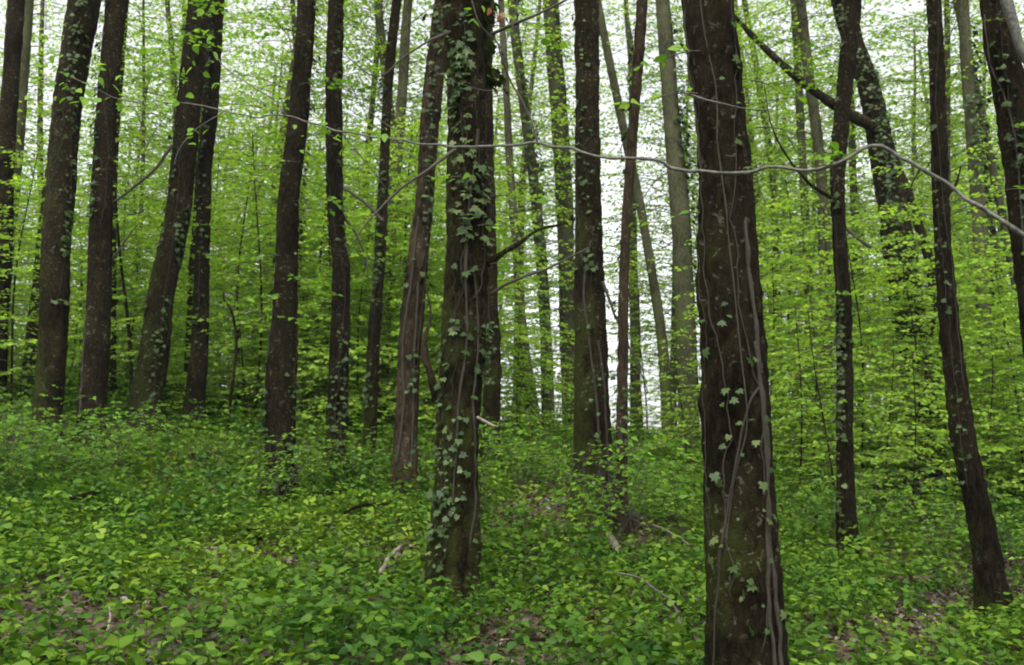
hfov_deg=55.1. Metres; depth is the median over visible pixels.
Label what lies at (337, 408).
forest tree
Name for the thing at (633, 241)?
forest tree
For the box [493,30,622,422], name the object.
hornbeam tree
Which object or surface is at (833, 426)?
hornbeam sapling
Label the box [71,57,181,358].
hornbeam tree
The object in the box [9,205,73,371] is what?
hornbeam sapling
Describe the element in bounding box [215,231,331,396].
hornbeam sapling
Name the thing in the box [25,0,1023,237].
arching sapling
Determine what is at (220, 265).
hornbeam sapling
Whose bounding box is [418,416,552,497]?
leafy shrub
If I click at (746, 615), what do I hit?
ivy clad tree
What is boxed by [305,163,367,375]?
hornbeam sapling
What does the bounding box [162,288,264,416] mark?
hornbeam sapling
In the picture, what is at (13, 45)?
forest tree
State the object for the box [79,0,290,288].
hornbeam tree
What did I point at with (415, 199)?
hornbeam sapling
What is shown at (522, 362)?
hornbeam sapling
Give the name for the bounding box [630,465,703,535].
leafy shrub
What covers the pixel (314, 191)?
hornbeam sapling
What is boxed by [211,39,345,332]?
hornbeam tree
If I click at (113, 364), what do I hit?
slender tree
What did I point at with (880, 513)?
leafy shrub
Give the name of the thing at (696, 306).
hornbeam tree
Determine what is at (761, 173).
hornbeam tree
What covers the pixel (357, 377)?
hornbeam sapling
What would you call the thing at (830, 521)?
leafy shrub
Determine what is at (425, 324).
hornbeam sapling
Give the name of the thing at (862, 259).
hornbeam sapling
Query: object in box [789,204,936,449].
hornbeam sapling
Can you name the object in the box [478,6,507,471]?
forest tree
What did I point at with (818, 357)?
hornbeam sapling
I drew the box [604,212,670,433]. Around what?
hornbeam tree
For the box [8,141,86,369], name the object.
hornbeam sapling
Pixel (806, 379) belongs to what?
hornbeam sapling
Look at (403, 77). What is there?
forest tree
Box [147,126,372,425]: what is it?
hornbeam sapling
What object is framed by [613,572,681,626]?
arching twig
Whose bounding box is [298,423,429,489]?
leafy shrub
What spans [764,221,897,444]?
hornbeam sapling
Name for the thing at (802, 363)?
hornbeam sapling
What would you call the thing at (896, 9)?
sky
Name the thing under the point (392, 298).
hornbeam sapling
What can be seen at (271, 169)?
hornbeam tree
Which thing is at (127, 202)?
hornbeam tree
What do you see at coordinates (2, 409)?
leafy shrub
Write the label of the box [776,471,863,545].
leafy shrub
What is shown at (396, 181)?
hornbeam sapling
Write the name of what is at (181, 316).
hornbeam sapling
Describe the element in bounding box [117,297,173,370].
hornbeam sapling
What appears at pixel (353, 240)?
hornbeam sapling
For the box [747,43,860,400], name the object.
hornbeam tree
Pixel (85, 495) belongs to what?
dark twig
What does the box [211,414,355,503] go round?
leafy shrub
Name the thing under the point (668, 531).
pale twig
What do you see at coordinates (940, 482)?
leafy shrub
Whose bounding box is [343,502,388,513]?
dark twig
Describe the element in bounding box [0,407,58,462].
leafy shrub
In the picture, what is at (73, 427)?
leafy shrub
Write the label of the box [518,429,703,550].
leafy shrub
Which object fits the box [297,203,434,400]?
hornbeam sapling
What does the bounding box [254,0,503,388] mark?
hornbeam tree
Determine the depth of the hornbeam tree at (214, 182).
38.19 m
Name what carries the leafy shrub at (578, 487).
on the ground at (490, 629)
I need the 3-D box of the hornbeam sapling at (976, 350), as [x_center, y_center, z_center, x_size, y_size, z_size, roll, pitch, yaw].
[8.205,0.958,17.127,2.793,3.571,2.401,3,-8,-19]
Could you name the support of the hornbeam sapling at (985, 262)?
on the ground at (490, 629)
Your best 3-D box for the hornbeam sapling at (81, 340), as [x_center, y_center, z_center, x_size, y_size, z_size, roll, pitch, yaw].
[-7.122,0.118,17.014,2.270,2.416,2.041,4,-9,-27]
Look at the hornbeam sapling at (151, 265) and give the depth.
23.21 m
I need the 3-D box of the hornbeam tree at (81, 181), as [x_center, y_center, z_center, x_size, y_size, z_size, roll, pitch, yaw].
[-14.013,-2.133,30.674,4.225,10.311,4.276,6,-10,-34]
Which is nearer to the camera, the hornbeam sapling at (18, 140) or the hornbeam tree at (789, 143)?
the hornbeam sapling at (18, 140)
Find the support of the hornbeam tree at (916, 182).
on the ground at (490, 629)
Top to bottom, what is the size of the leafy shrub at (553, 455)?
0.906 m
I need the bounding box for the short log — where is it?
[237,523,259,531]
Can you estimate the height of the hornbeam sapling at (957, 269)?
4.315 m
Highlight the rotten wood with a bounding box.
[601,532,619,553]
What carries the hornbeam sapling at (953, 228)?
on the ground at (490, 629)
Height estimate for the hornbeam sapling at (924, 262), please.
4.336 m
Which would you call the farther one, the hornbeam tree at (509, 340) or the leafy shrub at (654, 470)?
the hornbeam tree at (509, 340)
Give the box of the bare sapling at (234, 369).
[223,298,237,440]
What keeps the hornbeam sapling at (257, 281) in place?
on the ground at (490, 629)
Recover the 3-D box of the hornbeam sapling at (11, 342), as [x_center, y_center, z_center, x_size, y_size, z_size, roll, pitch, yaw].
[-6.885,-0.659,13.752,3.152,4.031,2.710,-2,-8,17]
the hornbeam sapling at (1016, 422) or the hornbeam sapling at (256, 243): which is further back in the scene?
the hornbeam sapling at (256, 243)
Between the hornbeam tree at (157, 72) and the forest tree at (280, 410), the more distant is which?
the hornbeam tree at (157, 72)
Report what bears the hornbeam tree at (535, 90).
on the ground at (490, 629)
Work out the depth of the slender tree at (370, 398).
11.18 m
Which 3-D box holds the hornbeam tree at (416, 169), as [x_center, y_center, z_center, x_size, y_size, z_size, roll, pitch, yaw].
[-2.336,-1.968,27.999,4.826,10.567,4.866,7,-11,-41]
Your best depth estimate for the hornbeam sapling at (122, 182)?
15.04 m
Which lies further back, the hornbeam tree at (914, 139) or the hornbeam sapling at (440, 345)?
the hornbeam tree at (914, 139)
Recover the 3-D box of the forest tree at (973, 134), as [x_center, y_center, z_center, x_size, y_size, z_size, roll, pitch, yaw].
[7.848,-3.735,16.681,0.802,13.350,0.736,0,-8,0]
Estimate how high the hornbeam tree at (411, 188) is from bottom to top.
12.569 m
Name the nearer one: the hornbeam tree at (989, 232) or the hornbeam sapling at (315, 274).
the hornbeam sapling at (315, 274)
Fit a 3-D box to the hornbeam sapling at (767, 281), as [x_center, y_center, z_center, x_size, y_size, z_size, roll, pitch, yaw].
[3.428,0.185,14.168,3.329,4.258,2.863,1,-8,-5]
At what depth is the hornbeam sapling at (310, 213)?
15.67 m
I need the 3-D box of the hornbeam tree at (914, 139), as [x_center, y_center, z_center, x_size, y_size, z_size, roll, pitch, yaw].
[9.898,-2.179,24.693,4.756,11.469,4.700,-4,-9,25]
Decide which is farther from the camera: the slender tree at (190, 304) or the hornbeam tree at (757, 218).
the hornbeam tree at (757, 218)
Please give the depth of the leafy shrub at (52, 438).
9.07 m
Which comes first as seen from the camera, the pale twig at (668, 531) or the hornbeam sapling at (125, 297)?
the pale twig at (668, 531)
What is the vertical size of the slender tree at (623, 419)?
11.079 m
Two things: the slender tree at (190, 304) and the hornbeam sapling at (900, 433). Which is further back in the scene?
the slender tree at (190, 304)
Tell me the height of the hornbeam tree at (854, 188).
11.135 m
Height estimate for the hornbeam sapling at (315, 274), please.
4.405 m
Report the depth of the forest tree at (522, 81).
19.48 m
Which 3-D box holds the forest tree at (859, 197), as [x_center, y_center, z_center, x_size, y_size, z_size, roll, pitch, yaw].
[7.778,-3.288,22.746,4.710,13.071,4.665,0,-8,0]
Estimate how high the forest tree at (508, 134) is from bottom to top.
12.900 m
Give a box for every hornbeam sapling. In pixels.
[0,1,259,406]
[0,32,76,363]
[0,147,120,414]
[2,274,32,392]
[3,101,72,386]
[7,187,148,393]
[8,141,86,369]
[8,164,189,386]
[8,208,152,386]
[9,184,133,363]
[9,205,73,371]
[9,223,36,365]
[13,135,30,378]
[17,208,142,374]
[66,181,216,395]
[66,276,163,397]
[111,109,327,408]
[116,181,265,389]
[117,127,310,396]
[117,176,232,369]
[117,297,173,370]
[118,270,250,397]
[133,252,234,387]
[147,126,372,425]
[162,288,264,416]
[165,260,324,431]
[172,254,229,380]
[180,209,300,383]
[208,116,427,412]
[208,168,358,382]
[209,99,433,422]
[209,237,311,386]
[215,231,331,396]
[233,119,500,434]
[233,149,436,427]
[263,198,441,440]
[297,102,543,432]
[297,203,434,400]
[298,159,376,389]
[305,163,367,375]
[309,204,483,415]
[309,221,425,404]
[320,148,529,421]
[350,127,446,374]
[363,121,615,445]
[385,246,523,424]
[391,185,563,429]
[391,238,502,400]
[429,237,556,425]
[479,296,573,436]
[500,332,574,441]
[512,307,561,420]
[521,328,615,434]
[605,266,699,433]
[629,331,703,468]
[630,188,867,452]
[644,330,700,429]
[661,243,859,459]
[697,164,891,450]
[698,314,805,424]
[756,193,968,467]
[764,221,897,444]
[764,267,900,483]
[765,211,983,485]
[765,304,904,509]
[766,305,944,531]
[769,341,825,456]
[770,230,895,440]
[774,343,926,496]
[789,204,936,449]
[790,335,961,515]
[796,241,925,459]
[806,140,1023,478]
[806,265,943,448]
[814,205,1023,499]
[819,242,1023,499]
[854,350,1014,528]
[856,230,1023,478]
[886,259,1021,432]
[905,338,1023,510]
[911,244,1023,500]
[920,231,1023,497]
[924,224,1022,454]
[928,256,1023,458]
[931,236,1023,504]
[942,289,1023,453]
[950,334,1023,491]
[973,250,1023,450]
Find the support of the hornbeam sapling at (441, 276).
on the ground at (490, 629)
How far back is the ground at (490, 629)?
5.96 m
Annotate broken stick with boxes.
[378,544,402,573]
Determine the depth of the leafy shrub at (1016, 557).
8.35 m
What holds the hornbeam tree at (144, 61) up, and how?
on the ground at (490, 629)
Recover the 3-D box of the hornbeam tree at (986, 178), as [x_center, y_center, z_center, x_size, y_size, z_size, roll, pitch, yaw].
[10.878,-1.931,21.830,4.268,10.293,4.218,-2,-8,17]
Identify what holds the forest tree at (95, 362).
on the ground at (490, 629)
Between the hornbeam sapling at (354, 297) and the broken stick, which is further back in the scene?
the hornbeam sapling at (354, 297)
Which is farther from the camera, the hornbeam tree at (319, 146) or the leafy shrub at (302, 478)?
the hornbeam tree at (319, 146)
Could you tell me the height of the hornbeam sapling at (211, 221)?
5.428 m
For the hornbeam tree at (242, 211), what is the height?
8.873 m
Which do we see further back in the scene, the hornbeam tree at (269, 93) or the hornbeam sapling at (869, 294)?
the hornbeam tree at (269, 93)
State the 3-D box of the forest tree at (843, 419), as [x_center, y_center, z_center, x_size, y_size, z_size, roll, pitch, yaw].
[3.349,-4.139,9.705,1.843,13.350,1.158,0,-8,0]
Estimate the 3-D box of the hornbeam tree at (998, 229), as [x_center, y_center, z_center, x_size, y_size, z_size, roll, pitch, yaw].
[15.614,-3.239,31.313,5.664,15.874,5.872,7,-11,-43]
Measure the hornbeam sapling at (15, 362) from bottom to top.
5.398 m
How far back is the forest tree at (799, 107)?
20.70 m
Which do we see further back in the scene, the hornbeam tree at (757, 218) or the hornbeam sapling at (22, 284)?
the hornbeam tree at (757, 218)
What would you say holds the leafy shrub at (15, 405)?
on the ground at (490, 629)
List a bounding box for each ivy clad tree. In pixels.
[341,0,588,611]
[610,0,838,664]
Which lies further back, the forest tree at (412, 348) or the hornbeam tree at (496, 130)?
the hornbeam tree at (496, 130)
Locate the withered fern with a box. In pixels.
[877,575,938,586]
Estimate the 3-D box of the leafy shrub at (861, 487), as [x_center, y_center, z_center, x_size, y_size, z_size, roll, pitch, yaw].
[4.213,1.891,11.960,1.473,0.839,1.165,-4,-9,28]
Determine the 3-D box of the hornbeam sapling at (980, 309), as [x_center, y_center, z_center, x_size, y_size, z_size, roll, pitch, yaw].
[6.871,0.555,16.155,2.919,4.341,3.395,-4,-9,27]
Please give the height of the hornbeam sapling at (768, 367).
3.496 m
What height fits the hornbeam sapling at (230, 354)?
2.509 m
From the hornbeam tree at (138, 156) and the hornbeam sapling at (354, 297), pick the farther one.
the hornbeam tree at (138, 156)
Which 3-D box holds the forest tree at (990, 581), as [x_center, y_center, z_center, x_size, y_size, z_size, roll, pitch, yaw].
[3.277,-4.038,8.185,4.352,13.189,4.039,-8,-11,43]
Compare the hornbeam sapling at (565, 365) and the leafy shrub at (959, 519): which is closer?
the leafy shrub at (959, 519)
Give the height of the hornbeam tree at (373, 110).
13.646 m
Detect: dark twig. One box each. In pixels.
[70,484,104,499]
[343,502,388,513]
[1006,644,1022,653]
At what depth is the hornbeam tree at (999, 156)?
24.40 m
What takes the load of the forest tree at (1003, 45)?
on the ground at (490, 629)
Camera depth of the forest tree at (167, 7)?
22.93 m
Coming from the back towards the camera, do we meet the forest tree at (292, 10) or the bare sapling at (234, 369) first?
the forest tree at (292, 10)
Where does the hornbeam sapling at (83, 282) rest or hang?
on the ground at (490, 629)
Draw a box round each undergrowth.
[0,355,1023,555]
[0,375,1023,574]
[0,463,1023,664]
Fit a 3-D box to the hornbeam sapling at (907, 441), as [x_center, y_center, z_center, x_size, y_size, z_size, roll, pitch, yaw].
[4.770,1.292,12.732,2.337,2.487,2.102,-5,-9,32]
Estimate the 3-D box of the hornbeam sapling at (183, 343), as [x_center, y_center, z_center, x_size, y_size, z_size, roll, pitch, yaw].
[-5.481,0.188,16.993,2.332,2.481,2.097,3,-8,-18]
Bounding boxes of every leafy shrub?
[0,385,74,450]
[0,400,131,486]
[0,403,83,493]
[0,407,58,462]
[0,408,93,478]
[19,415,142,478]
[30,435,137,484]
[31,411,164,475]
[61,395,204,477]
[103,399,227,460]
[182,425,253,469]
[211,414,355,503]
[250,437,361,495]
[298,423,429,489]
[363,413,492,490]
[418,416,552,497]
[479,412,571,490]
[488,427,683,534]
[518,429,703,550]
[519,413,628,489]
[547,442,694,529]
[628,462,701,515]
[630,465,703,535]
[773,449,822,493]
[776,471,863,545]
[776,490,869,531]
[793,453,914,511]
[817,469,960,551]
[834,463,961,538]
[884,502,970,564]
[924,483,1022,550]
[940,486,1023,571]
[1005,529,1023,558]
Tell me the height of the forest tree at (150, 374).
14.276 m
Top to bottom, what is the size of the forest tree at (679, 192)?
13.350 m
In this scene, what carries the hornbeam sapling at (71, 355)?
on the ground at (490, 629)
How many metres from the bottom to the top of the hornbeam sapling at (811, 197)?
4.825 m
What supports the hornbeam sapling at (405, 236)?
on the ground at (490, 629)
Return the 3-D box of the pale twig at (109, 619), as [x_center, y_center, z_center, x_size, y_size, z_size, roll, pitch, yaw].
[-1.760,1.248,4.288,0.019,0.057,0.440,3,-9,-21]
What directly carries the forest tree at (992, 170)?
on the ground at (490, 629)
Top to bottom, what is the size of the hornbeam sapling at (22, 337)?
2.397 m
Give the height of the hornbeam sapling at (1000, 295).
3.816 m
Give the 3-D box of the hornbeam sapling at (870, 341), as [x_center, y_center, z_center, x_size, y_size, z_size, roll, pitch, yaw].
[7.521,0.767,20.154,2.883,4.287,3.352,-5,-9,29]
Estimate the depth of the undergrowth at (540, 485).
11.27 m
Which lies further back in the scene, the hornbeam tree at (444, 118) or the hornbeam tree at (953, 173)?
the hornbeam tree at (953, 173)
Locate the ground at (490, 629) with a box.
[0,395,1023,664]
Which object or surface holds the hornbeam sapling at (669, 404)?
on the ground at (490, 629)
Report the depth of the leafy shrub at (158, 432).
11.16 m
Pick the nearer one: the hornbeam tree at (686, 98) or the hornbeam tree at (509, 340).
the hornbeam tree at (686, 98)
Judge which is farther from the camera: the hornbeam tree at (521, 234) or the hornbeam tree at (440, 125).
the hornbeam tree at (440, 125)
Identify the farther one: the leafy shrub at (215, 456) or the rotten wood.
the leafy shrub at (215, 456)
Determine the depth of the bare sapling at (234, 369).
12.54 m
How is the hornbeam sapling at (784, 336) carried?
on the ground at (490, 629)
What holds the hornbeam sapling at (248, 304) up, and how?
on the ground at (490, 629)
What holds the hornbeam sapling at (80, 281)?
on the ground at (490, 629)
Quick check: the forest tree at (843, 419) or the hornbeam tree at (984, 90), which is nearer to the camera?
the forest tree at (843, 419)
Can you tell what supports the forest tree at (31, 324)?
on the ground at (490, 629)
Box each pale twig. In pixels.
[106,607,111,631]
[651,524,689,544]
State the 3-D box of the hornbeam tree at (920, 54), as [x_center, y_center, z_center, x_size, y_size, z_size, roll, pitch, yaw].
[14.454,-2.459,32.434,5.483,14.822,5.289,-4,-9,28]
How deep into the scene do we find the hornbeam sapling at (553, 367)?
25.82 m
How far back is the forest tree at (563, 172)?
21.52 m
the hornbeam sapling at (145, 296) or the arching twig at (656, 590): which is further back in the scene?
the hornbeam sapling at (145, 296)
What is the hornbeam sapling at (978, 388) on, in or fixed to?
on the ground at (490, 629)
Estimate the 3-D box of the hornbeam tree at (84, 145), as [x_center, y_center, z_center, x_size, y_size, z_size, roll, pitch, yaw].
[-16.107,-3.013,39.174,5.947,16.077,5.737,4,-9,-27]
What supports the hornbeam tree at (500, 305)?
on the ground at (490, 629)
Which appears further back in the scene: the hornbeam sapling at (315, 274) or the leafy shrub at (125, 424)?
the hornbeam sapling at (315, 274)
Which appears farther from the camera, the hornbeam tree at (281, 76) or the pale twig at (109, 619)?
the hornbeam tree at (281, 76)
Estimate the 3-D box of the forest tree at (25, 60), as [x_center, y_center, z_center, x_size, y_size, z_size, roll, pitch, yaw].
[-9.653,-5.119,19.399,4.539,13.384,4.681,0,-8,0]
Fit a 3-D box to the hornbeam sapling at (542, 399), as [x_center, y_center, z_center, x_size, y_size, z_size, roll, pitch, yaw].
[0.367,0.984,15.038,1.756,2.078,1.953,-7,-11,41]
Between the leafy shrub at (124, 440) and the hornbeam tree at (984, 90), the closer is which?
the leafy shrub at (124, 440)
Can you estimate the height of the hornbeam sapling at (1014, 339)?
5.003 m
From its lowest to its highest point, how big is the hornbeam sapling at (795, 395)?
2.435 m
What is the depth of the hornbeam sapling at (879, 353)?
13.59 m
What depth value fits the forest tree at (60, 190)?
11.69 m
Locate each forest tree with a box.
[0,0,24,411]
[0,0,138,256]
[8,0,33,351]
[16,0,69,410]
[27,0,101,461]
[63,0,137,468]
[82,0,265,374]
[111,0,232,445]
[166,0,416,411]
[173,0,224,437]
[213,0,371,503]
[266,0,390,495]
[378,0,412,434]
[387,0,444,505]
[412,0,663,427]
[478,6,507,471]
[493,0,669,426]
[498,0,541,432]
[545,0,696,436]
[563,0,647,528]
[598,0,673,446]
[655,0,703,465]
[655,0,857,434]
[661,0,829,338]
[682,0,923,424]
[687,0,929,471]
[754,0,956,447]
[760,0,922,566]
[849,0,1023,336]
[921,0,1015,623]
[957,0,1009,479]
[973,0,1023,354]
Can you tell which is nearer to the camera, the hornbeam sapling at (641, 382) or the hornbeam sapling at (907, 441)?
the hornbeam sapling at (907, 441)
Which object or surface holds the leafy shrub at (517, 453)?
on the ground at (490, 629)
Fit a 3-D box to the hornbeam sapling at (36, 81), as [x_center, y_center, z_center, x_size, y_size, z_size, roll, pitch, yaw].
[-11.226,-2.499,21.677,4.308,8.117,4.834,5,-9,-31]
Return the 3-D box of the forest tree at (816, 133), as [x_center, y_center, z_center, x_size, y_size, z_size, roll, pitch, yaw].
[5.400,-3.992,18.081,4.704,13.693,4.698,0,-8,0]
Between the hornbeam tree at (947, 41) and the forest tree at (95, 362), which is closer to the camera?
the forest tree at (95, 362)
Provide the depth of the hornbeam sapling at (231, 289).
23.08 m
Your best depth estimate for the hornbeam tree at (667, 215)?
29.56 m
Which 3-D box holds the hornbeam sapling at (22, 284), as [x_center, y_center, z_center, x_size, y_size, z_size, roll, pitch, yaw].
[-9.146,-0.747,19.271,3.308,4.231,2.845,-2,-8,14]
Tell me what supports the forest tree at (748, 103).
on the ground at (490, 629)
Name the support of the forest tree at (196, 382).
on the ground at (490, 629)
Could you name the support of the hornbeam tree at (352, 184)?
on the ground at (490, 629)
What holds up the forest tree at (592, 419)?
on the ground at (490, 629)
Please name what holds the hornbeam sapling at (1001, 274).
on the ground at (490, 629)
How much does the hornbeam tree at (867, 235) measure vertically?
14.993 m
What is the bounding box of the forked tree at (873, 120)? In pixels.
[735,0,964,502]
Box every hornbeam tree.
[0,0,119,317]
[10,108,143,323]
[26,0,233,374]
[32,56,148,321]
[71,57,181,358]
[71,125,161,359]
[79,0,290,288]
[89,0,274,346]
[129,67,236,323]
[151,88,256,351]
[159,97,271,385]
[168,0,398,398]
[181,125,278,360]
[185,51,286,375]
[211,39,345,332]
[238,96,323,295]
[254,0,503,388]
[255,0,447,375]
[256,89,352,289]
[305,111,375,389]
[313,11,526,353]
[319,139,377,300]
[356,99,505,350]
[356,115,447,323]
[395,58,498,269]
[431,93,574,385]
[432,0,612,417]
[438,91,533,345]
[443,148,557,397]
[482,275,536,404]
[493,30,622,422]
[573,0,763,436]
[603,25,768,368]
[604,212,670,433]
[608,0,817,285]
[652,65,812,357]
[664,199,782,379]
[691,32,848,415]
[695,56,848,420]
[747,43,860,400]
[752,0,980,459]
[759,52,877,375]
[768,54,884,367]
[813,0,1023,341]
[814,25,991,369]
[829,162,887,384]
[859,89,1007,370]
[865,40,1013,349]
[865,145,961,369]
[901,81,1013,337]
[906,25,1023,453]
[909,105,1014,338]
[911,0,1023,390]
[914,1,1023,444]
[952,161,1009,347]
[966,0,1023,320]
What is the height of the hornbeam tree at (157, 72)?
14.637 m
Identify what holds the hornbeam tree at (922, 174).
on the ground at (490, 629)
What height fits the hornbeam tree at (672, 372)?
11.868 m
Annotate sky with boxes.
[0,0,1023,440]
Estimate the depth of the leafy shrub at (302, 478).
9.07 m
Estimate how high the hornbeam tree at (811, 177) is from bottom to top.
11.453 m
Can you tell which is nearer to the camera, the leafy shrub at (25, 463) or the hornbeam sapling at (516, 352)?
the leafy shrub at (25, 463)
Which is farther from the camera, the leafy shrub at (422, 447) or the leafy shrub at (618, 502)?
the leafy shrub at (422, 447)
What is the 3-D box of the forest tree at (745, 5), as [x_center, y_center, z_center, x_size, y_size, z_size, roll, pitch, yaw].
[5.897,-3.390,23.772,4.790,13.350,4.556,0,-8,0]
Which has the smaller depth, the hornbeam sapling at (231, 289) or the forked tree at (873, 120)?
the forked tree at (873, 120)
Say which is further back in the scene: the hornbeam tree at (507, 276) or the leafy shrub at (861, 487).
the hornbeam tree at (507, 276)
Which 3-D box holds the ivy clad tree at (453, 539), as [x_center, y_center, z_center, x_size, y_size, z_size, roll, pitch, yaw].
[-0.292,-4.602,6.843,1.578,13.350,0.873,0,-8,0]
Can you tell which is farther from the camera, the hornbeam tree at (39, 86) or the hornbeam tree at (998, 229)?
the hornbeam tree at (998, 229)
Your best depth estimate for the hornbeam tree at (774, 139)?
31.42 m
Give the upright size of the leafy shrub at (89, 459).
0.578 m
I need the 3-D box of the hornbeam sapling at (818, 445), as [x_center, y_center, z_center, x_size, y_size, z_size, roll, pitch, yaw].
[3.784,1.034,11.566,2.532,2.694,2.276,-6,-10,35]
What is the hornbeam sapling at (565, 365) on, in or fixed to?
on the ground at (490, 629)
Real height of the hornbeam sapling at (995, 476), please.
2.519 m
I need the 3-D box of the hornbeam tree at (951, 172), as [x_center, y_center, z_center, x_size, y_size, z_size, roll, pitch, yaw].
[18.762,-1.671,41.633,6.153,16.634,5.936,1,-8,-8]
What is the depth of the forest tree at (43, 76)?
25.11 m
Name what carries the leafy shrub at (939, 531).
on the ground at (490, 629)
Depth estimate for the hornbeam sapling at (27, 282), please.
27.68 m
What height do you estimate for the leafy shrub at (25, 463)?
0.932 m
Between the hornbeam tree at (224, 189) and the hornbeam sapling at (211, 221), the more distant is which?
the hornbeam tree at (224, 189)
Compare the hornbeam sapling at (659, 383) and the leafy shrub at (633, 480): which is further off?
the hornbeam sapling at (659, 383)
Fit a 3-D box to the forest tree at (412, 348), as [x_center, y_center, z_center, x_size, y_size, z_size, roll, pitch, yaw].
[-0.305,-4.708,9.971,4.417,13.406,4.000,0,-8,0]
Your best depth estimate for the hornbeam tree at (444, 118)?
25.20 m
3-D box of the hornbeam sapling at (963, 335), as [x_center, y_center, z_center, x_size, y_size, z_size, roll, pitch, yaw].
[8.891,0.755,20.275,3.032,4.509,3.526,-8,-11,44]
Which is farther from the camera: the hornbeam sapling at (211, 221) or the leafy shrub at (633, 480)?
the hornbeam sapling at (211, 221)
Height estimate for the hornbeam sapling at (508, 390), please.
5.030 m
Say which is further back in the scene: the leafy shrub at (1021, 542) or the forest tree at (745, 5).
the forest tree at (745, 5)
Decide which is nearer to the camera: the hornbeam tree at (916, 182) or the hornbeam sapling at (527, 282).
the hornbeam sapling at (527, 282)
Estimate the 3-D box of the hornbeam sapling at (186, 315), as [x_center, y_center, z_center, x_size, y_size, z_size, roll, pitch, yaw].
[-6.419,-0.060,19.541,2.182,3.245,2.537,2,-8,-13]
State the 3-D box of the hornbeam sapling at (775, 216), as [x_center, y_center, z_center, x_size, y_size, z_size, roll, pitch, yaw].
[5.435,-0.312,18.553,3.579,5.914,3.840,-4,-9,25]
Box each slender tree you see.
[107,0,128,418]
[180,49,206,411]
[343,0,401,484]
[607,0,647,537]
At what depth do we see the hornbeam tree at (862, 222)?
45.57 m
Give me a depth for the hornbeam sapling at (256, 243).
17.69 m
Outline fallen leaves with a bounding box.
[0,409,1023,664]
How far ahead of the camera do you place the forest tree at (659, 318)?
20.37 m
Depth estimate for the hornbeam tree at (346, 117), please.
32.29 m
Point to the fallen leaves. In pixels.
(590, 609)
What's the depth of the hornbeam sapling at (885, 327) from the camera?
13.16 m
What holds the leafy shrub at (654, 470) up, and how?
on the ground at (490, 629)
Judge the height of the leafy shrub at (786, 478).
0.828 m

